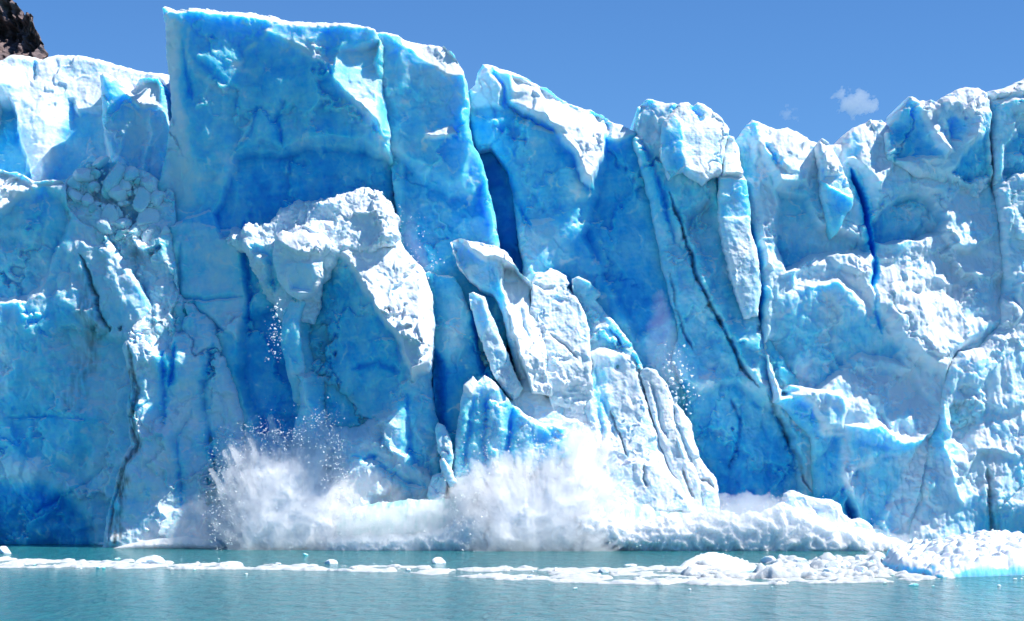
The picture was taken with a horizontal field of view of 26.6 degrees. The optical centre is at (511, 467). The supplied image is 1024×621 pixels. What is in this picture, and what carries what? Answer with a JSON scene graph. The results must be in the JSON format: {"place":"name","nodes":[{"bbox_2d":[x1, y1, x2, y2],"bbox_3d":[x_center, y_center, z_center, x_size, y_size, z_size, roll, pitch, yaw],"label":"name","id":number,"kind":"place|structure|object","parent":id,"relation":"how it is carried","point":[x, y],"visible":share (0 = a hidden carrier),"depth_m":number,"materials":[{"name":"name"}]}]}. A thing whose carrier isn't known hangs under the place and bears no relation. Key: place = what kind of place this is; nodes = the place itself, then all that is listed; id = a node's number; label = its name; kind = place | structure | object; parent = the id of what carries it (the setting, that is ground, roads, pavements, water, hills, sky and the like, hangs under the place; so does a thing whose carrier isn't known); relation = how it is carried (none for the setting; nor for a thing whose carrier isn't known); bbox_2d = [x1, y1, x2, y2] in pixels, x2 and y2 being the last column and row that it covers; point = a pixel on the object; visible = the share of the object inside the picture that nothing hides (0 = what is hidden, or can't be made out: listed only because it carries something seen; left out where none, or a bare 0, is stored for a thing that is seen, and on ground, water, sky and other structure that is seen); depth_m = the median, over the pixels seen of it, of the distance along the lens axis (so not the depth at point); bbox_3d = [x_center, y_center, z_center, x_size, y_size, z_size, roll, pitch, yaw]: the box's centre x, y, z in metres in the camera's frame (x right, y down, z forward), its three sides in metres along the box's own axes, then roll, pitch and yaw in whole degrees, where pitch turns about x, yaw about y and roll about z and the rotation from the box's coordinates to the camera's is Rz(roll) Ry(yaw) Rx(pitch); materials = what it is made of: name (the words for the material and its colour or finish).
{"place":"outdoors","nodes":[
{"label":"outdoors","id":0,"kind":"place"},
{"bbox_2d":[0,0,48,60],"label":"mountain","id":1,"kind":"structure","parent":0,"point":[19,34],"depth_m":1461.19,"materials":[{"name":"black stone"}]},
{"bbox_2d":[115,536,223,547],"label":"ice chunk","id":2,"kind":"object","parent":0,"point":[184,542],"depth_m":214.74,"materials":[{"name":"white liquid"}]},
{"bbox_2d":[266,297,284,360],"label":"falling ice crumbs","id":3,"kind":"object","parent":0,"point":[275,307],"visible":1,"depth_m":213.26,"materials":[{"name":"white ice"}]},
{"bbox_2d":[468,91,522,397],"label":"glacier","id":4,"kind":"object","parent":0,"point":[500,191],"visible":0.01,"depth_m":226.24,"materials":[{"name":"blue ice"}]},
{"bbox_2d":[0,169,160,544],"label":"ice wall","id":5,"kind":"structure","parent":4,"relation":"attached to","point":[75,305],"depth_m":222.40,"materials":[{"name":"blue ice"}]},
{"bbox_2d":[0,55,170,182],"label":"ice ridge","id":6,"kind":"structure","parent":5,"relation":"on","point":[51,126],"depth_m":231.85,"materials":[{"name":"white ice"}]},
{"bbox_2d":[100,72,171,179],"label":"serac","id":7,"kind":"object","parent":6,"relation":"on","point":[136,120],"visible":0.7,"depth_m":225.78,"materials":[{"name":"blue ice"}]},
{"bbox_2d":[66,161,179,335],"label":"snow slope","id":8,"kind":"structure","parent":5,"relation":"on","point":[156,272],"depth_m":221.02,"materials":[{"name":"blue ice"}]},
{"bbox_2d":[67,177,80,189],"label":"ice boulder","id":9,"kind":"object","parent":8,"relation":"on","point":[72,182],"visible":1,"depth_m":221.30,"materials":[{"name":"blue ice"}]},
{"bbox_2d":[69,189,84,201],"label":"ice boulder","id":10,"kind":"object","parent":8,"relation":"on","point":[75,195],"visible":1,"depth_m":221.15,"materials":[{"name":"blue ice"}]},
{"bbox_2d":[73,168,98,182],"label":"ice boulder","id":11,"kind":"object","parent":8,"relation":"on","point":[81,174],"visible":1,"depth_m":221.12,"materials":[{"name":"blue ice"}]},
{"bbox_2d":[81,193,93,206],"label":"ice boulder","id":12,"kind":"object","parent":8,"relation":"on","point":[87,199],"visible":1,"depth_m":221.07,"materials":[{"name":"blue ice"}]},
{"bbox_2d":[87,181,99,191],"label":"ice boulder","id":13,"kind":"object","parent":8,"relation":"on","point":[91,186],"visible":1,"depth_m":221.06,"materials":[{"name":"blue ice"}]},
{"bbox_2d":[89,203,99,212],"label":"ice boulder","id":14,"kind":"object","parent":8,"relation":"on","point":[92,207],"visible":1,"depth_m":220.93,"materials":[{"name":"blue ice"}]},
{"bbox_2d":[90,168,100,179],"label":"ice boulder","id":15,"kind":"object","parent":8,"relation":"on","point":[97,173],"visible":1,"depth_m":221.28,"materials":[{"name":"blue ice"}]},
{"bbox_2d":[91,156,109,168],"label":"ice boulder","id":16,"kind":"object","parent":8,"relation":"on","point":[100,162],"visible":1,"depth_m":221.30,"materials":[{"name":"blue ice"}]},
{"bbox_2d":[96,218,113,234],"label":"ice boulder","id":17,"kind":"object","parent":8,"relation":"on","point":[103,226],"visible":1,"depth_m":220.32,"materials":[{"name":"blue ice"}]},
{"bbox_2d":[101,187,109,199],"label":"ice boulder","id":18,"kind":"object","parent":8,"relation":"on","point":[104,192],"visible":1,"depth_m":221.13,"materials":[{"name":"blue ice"}]},
{"bbox_2d":[100,203,118,225],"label":"ice boulder","id":19,"kind":"object","parent":8,"relation":"on","point":[110,213],"visible":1,"depth_m":220.62,"materials":[{"name":"blue ice"}]},
{"bbox_2d":[103,161,125,191],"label":"ice boulder","id":20,"kind":"object","parent":8,"relation":"on","point":[113,178],"visible":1,"depth_m":220.57,"materials":[{"name":"blue ice"}]},
{"bbox_2d":[108,185,128,201],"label":"ice boulder","id":21,"kind":"object","parent":8,"relation":"on","point":[117,193],"visible":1,"depth_m":220.63,"materials":[{"name":"blue ice"}]},
{"bbox_2d":[115,205,123,217],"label":"ice boulder","id":22,"kind":"object","parent":8,"relation":"on","point":[120,213],"visible":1,"depth_m":220.75,"materials":[{"name":"blue ice"}]},
{"bbox_2d":[114,230,129,240],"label":"ice boulder","id":23,"kind":"object","parent":8,"relation":"on","point":[119,235],"visible":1,"depth_m":220.55,"materials":[{"name":"blue ice"}]},
{"bbox_2d":[114,218,131,229],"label":"ice boulder","id":24,"kind":"object","parent":8,"relation":"on","point":[122,223],"visible":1,"depth_m":220.50,"materials":[{"name":"blue ice"}]},
{"bbox_2d":[119,179,131,189],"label":"ice boulder","id":25,"kind":"object","parent":8,"relation":"on","point":[124,185],"visible":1,"depth_m":220.72,"materials":[{"name":"blue ice"}]},
{"bbox_2d":[123,200,129,206],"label":"ice boulder","id":26,"kind":"object","parent":8,"relation":"on","point":[126,203],"visible":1,"depth_m":221.10,"materials":[{"name":"blue ice"}]},
{"bbox_2d":[126,190,133,196],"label":"ice boulder","id":27,"kind":"object","parent":8,"relation":"on","point":[130,193],"visible":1,"depth_m":220.96,"materials":[{"name":"blue ice"}]},
{"bbox_2d":[123,166,139,181],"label":"ice boulder","id":28,"kind":"object","parent":8,"relation":"on","point":[131,173],"visible":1,"depth_m":220.72,"materials":[{"name":"blue ice"}]},
{"bbox_2d":[126,224,141,244],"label":"ice boulder","id":29,"kind":"object","parent":8,"relation":"on","point":[136,230],"visible":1,"depth_m":220.41,"materials":[{"name":"blue ice"}]},
{"bbox_2d":[134,177,140,184],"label":"ice boulder","id":30,"kind":"object","parent":8,"relation":"on","point":[137,181],"visible":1,"depth_m":220.98,"materials":[{"name":"blue ice"}]},
{"bbox_2d":[132,187,150,211],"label":"ice boulder","id":31,"kind":"object","parent":8,"relation":"on","point":[141,200],"visible":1,"depth_m":220.56,"materials":[{"name":"blue ice"}]},
{"bbox_2d":[134,222,148,230],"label":"ice boulder","id":32,"kind":"object","parent":8,"relation":"on","point":[143,227],"visible":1,"depth_m":220.51,"materials":[{"name":"blue ice"}]},
{"bbox_2d":[141,227,154,243],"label":"ice boulder","id":33,"kind":"object","parent":8,"relation":"on","point":[146,236],"visible":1,"depth_m":220.37,"materials":[{"name":"ice"}]},
{"bbox_2d":[137,207,159,225],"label":"ice boulder","id":34,"kind":"object","parent":8,"relation":"on","point":[149,215],"visible":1,"depth_m":220.72,"materials":[{"name":"blue ice"}]},
{"bbox_2d":[150,190,164,205],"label":"ice boulder","id":35,"kind":"object","parent":8,"relation":"on","point":[157,197],"visible":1,"depth_m":220.54,"materials":[{"name":"blue ice"}]},
{"bbox_2d":[160,225,169,234],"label":"ice boulder","id":36,"kind":"object","parent":8,"relation":"on","point":[165,229],"visible":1,"depth_m":220.24,"materials":[{"name":"blue ice"}]},
{"bbox_2d":[103,294,246,546],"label":"ice column","id":37,"kind":"structure","parent":4,"relation":"attached to","point":[183,405],"depth_m":218.46,"materials":[{"name":"blue ice"}]},
{"bbox_2d":[158,6,396,514],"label":"ice tower","id":38,"kind":"structure","parent":4,"relation":"attached to","point":[271,115],"depth_m":219.63,"materials":[{"name":"blue ice"}]},
{"bbox_2d":[225,187,401,323],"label":"snow slope","id":39,"kind":"structure","parent":38,"relation":"on","point":[362,219],"depth_m":216.52,"materials":[{"name":"white snow"}]},
{"bbox_2d":[398,204,444,279],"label":"falling ice crumbs","id":40,"kind":"object","parent":39,"relation":"attached to","point":[420,246],"visible":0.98,"depth_m":216.99,"materials":[{"name":"white ice"}]},
{"bbox_2d":[291,240,445,512],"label":"ice buttress","id":41,"kind":"structure","parent":4,"relation":"attached to","point":[376,315],"depth_m":216.75,"materials":[{"name":"blue ice"}]},
{"bbox_2d":[280,299,305,404],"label":"ice column","id":42,"kind":"structure","parent":41,"relation":"attached to","point":[292,343],"depth_m":216.45,"materials":[{"name":"blue ice"}]},
{"bbox_2d":[272,225,333,300],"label":"ice boulder","id":43,"kind":"object","parent":41,"relation":"attached to","point":[300,254],"visible":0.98,"depth_m":213.85,"materials":[{"name":"white ice"}]},
{"bbox_2d":[427,473,446,499],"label":"ice shard","id":44,"kind":"object","parent":41,"relation":"on","point":[436,490],"visible":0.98,"depth_m":212.67,"materials":[{"name":"blue ice"}]},
{"bbox_2d":[376,32,506,387],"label":"ice tower","id":45,"kind":"structure","parent":4,"relation":"attached to","point":[440,181],"depth_m":218.92,"materials":[{"name":"blue ice"}]},
{"bbox_2d":[425,271,502,498],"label":"ice wall","id":46,"kind":"structure","parent":4,"relation":"attached to","point":[458,364],"depth_m":218.89,"materials":[{"name":"blue ice"}]},
{"bbox_2d":[469,64,685,413],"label":"ice tower","id":47,"kind":"structure","parent":4,"relation":"attached to","point":[581,202],"depth_m":222.42,"materials":[{"name":"blue ice"}]},
{"bbox_2d":[630,99,812,514],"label":"ice tower","id":48,"kind":"structure","parent":4,"relation":"attached to","point":[752,442],"depth_m":220.82,"materials":[{"name":"blue ice"}]},
{"bbox_2d":[659,102,729,185],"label":"serac","id":49,"kind":"object","parent":48,"relation":"on","point":[693,139],"visible":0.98,"depth_m":217.91,"materials":[{"name":"ice"}]},
{"bbox_2d":[717,135,761,318],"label":"ice column","id":50,"kind":"structure","parent":48,"relation":"attached to","point":[739,247],"depth_m":218.48,"materials":[{"name":"ice"}]},
{"bbox_2d":[735,119,1002,542],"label":"ice wall","id":51,"kind":"structure","parent":4,"relation":"attached to","point":[879,310],"depth_m":218.93,"materials":[{"name":"blue ice"}]},
{"bbox_2d":[814,138,852,239],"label":"serac","id":52,"kind":"object","parent":51,"relation":"attached to","point":[835,196],"visible":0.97,"depth_m":218.97,"materials":[{"name":"blue ice"}]},
{"bbox_2d":[883,87,992,197],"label":"ice ridge","id":53,"kind":"structure","parent":51,"relation":"on","point":[945,139],"depth_m":219.67,"materials":[{"name":"blue ice"}]},
{"bbox_2d":[908,172,1023,541],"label":"ice wall","id":54,"kind":"structure","parent":4,"relation":"attached to","point":[973,480],"depth_m":214.79,"materials":[{"name":"ice"}]},
{"bbox_2d":[986,79,1023,239],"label":"ice ridge","id":55,"kind":"structure","parent":54,"relation":"on","point":[1006,135],"depth_m":219.72,"materials":[{"name":"blue ice"}]},
{"bbox_2d":[0,544,1023,620],"bbox_3d":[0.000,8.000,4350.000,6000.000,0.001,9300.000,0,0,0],"label":"water","id":56,"kind":"structure","parent":0,"point":[90,594],"depth_m":138.85,"materials":[{"name":"teal liquid"}]},
{"bbox_2d":[0,546,10,553],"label":"floating ice","id":57,"kind":"structure","parent":56,"relation":"on","point":[4,550],"depth_m":201.58,"materials":[{"name":"white ice"}]},
{"bbox_2d":[134,555,164,563],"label":"floating ice","id":58,"kind":"structure","parent":56,"relation":"on","point":[155,559],"depth_m":179.87,"materials":[{"name":"white ice"}]},
{"bbox_2d":[223,561,242,565],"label":"floating ice","id":59,"kind":"structure","parent":56,"relation":"on","point":[235,563],"depth_m":176.36,"materials":[{"name":"white ice"}]},
{"bbox_2d":[198,397,380,550],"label":"splash plume","id":60,"kind":"object","parent":56,"relation":"on","point":[285,491],"visible":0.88,"depth_m":212.05,"materials":[{"name":"white liquid"}]},
{"bbox_2d":[325,559,337,563],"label":"floating ice","id":61,"kind":"structure","parent":56,"relation":"on","point":[330,561],"depth_m":180.40,"materials":[{"name":"white ice"}]},
{"bbox_2d":[304,487,524,550],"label":"breaking wave","id":62,"kind":"object","parent":56,"relation":"on","point":[412,525],"visible":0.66,"depth_m":210.38,"materials":[{"name":"liquid"}]},
{"bbox_2d":[432,557,445,562],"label":"floating ice","id":63,"kind":"structure","parent":56,"relation":"on","point":[437,560],"depth_m":181.77,"materials":[{"name":"white ice"}]},
{"bbox_2d":[0,556,954,585],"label":"brash ice band","id":64,"kind":"object","parent":56,"relation":"on","point":[574,575],"visible":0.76,"depth_m":165.20,"materials":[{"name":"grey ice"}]},
{"bbox_2d":[451,375,571,498],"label":"ice buttress","id":65,"kind":"structure","parent":56,"relation":"on","point":[491,414],"depth_m":213.48,"materials":[{"name":"blue ice"}]},
{"bbox_2d":[435,423,453,468],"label":"ice shard","id":66,"kind":"object","parent":65,"relation":"attached to","point":[444,445],"visible":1,"depth_m":213.50,"materials":[{"name":"blue ice"}]},
{"bbox_2d":[439,458,456,487],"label":"ice shard","id":67,"kind":"object","parent":65,"relation":"attached to","point":[448,473],"visible":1,"depth_m":212.37,"materials":[{"name":"white ice"}]},
{"bbox_2d":[442,412,646,551],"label":"splash plume","id":68,"kind":"object","parent":56,"relation":"on","point":[536,509],"visible":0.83,"depth_m":209.49,"materials":[{"name":"white liquid"}]},
{"bbox_2d":[453,346,704,549],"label":"ice buttress","id":69,"kind":"structure","parent":56,"relation":"on","point":[617,404],"depth_m":215.60,"materials":[{"name":"white ice"}]},
{"bbox_2d":[469,292,522,399],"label":"ice spire","id":70,"kind":"structure","parent":69,"relation":"on","point":[500,364],"depth_m":215.07,"materials":[{"name":"white ice"}]},
{"bbox_2d":[450,238,551,396],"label":"ice spire","id":71,"kind":"structure","parent":69,"relation":"on","point":[482,267],"depth_m":216.90,"materials":[{"name":"white ice"}]},
{"bbox_2d":[530,268,593,421],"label":"ice spire","id":72,"kind":"structure","parent":69,"relation":"on","point":[557,312],"depth_m":216.62,"materials":[{"name":"white ice"}]},
{"bbox_2d":[571,276,645,397],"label":"ice spire","id":73,"kind":"structure","parent":69,"relation":"on","point":[606,331],"depth_m":218.96,"materials":[{"name":"ice"}]},
{"bbox_2d":[640,367,707,511],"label":"ice spire","id":74,"kind":"structure","parent":69,"relation":"on","point":[681,469],"depth_m":215.87,"materials":[{"name":"white ice"}]},
{"bbox_2d":[673,404,719,513],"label":"ice spire","id":75,"kind":"structure","parent":69,"relation":"on","point":[708,485],"depth_m":215.28,"materials":[{"name":"white ice"}]},
{"bbox_2d":[598,568,608,572],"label":"floating ice","id":76,"kind":"structure","parent":56,"relation":"on","point":[603,570],"depth_m":165.30,"materials":[{"name":"white ice"}]},
{"bbox_2d":[679,552,755,571],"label":"ice floe","id":77,"kind":"object","parent":56,"relation":"on","point":[722,561],"visible":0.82,"depth_m":169.35,"materials":[{"name":"white ice"}]},
{"bbox_2d":[554,488,929,550],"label":"breaking wave","id":78,"kind":"object","parent":56,"relation":"on","point":[782,526],"visible":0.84,"depth_m":208.11,"materials":[{"name":"liquid"}]},
{"bbox_2d":[781,490,875,533],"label":"falling ice block","id":79,"kind":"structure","parent":78,"relation":"on","point":[814,507],"depth_m":211.74,"materials":[{"name":"white ice"}]},
{"bbox_2d":[760,556,775,562],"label":"floating ice","id":80,"kind":"structure","parent":56,"relation":"on","point":[766,559],"depth_m":181.39,"materials":[{"name":"white ice"}]},
{"bbox_2d":[771,562,782,565],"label":"floating ice","id":81,"kind":"structure","parent":56,"relation":"on","point":[778,564],"depth_m":170.34,"materials":[{"name":"white ice"}]},
{"bbox_2d":[660,550,907,578],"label":"ice slush","id":82,"kind":"object","parent":56,"relation":"on","point":[789,569],"visible":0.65,"depth_m":163.94,"materials":[{"name":"white ice"}]},
{"bbox_2d":[793,557,807,562],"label":"floating ice","id":83,"kind":"structure","parent":56,"relation":"on","point":[802,560],"depth_m":179.13,"materials":[{"name":"white ice"}]},
{"bbox_2d":[796,563,809,570],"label":"floating ice","id":84,"kind":"structure","parent":56,"relation":"on","point":[804,566],"depth_m":167.43,"materials":[{"name":"white ice"}]},
{"bbox_2d":[822,567,837,572],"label":"floating ice","id":85,"kind":"structure","parent":56,"relation":"on","point":[832,569],"depth_m":163.24,"materials":[{"name":"white ice"}]},
{"bbox_2d":[824,561,840,568],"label":"floating ice","id":86,"kind":"structure","parent":56,"relation":"on","point":[836,564],"depth_m":167.91,"materials":[{"name":"white ice"}]},
{"bbox_2d":[841,560,850,567],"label":"floating ice","id":87,"kind":"structure","parent":56,"relation":"on","point":[847,563],"depth_m":172.79,"materials":[{"name":"white ice"}]},
{"bbox_2d":[854,566,867,572],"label":"floating ice","id":88,"kind":"structure","parent":56,"relation":"on","point":[861,569],"depth_m":162.11,"materials":[{"name":"white ice"}]},
{"bbox_2d":[855,555,867,559],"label":"floating ice","id":89,"kind":"structure","parent":56,"relation":"on","point":[857,557],"depth_m":182.56,"materials":[{"name":"white ice"}]},
{"bbox_2d":[882,529,1023,577],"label":"ice floe","id":90,"kind":"object","parent":56,"relation":"on","point":[984,553],"visible":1,"depth_m":163.94,"materials":[{"name":"white ice"}]},
{"bbox_2d":[13,0,1023,144],"label":"sky","id":91,"kind":"structure","parent":0,"point":[815,69],"materials":[{"name":"blue"}]},
{"bbox_2d":[656,341,703,404],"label":"falling ice crumbs","id":92,"kind":"object","parent":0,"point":[680,374],"visible":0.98,"depth_m":213.48,"materials":[{"name":"white ice"}]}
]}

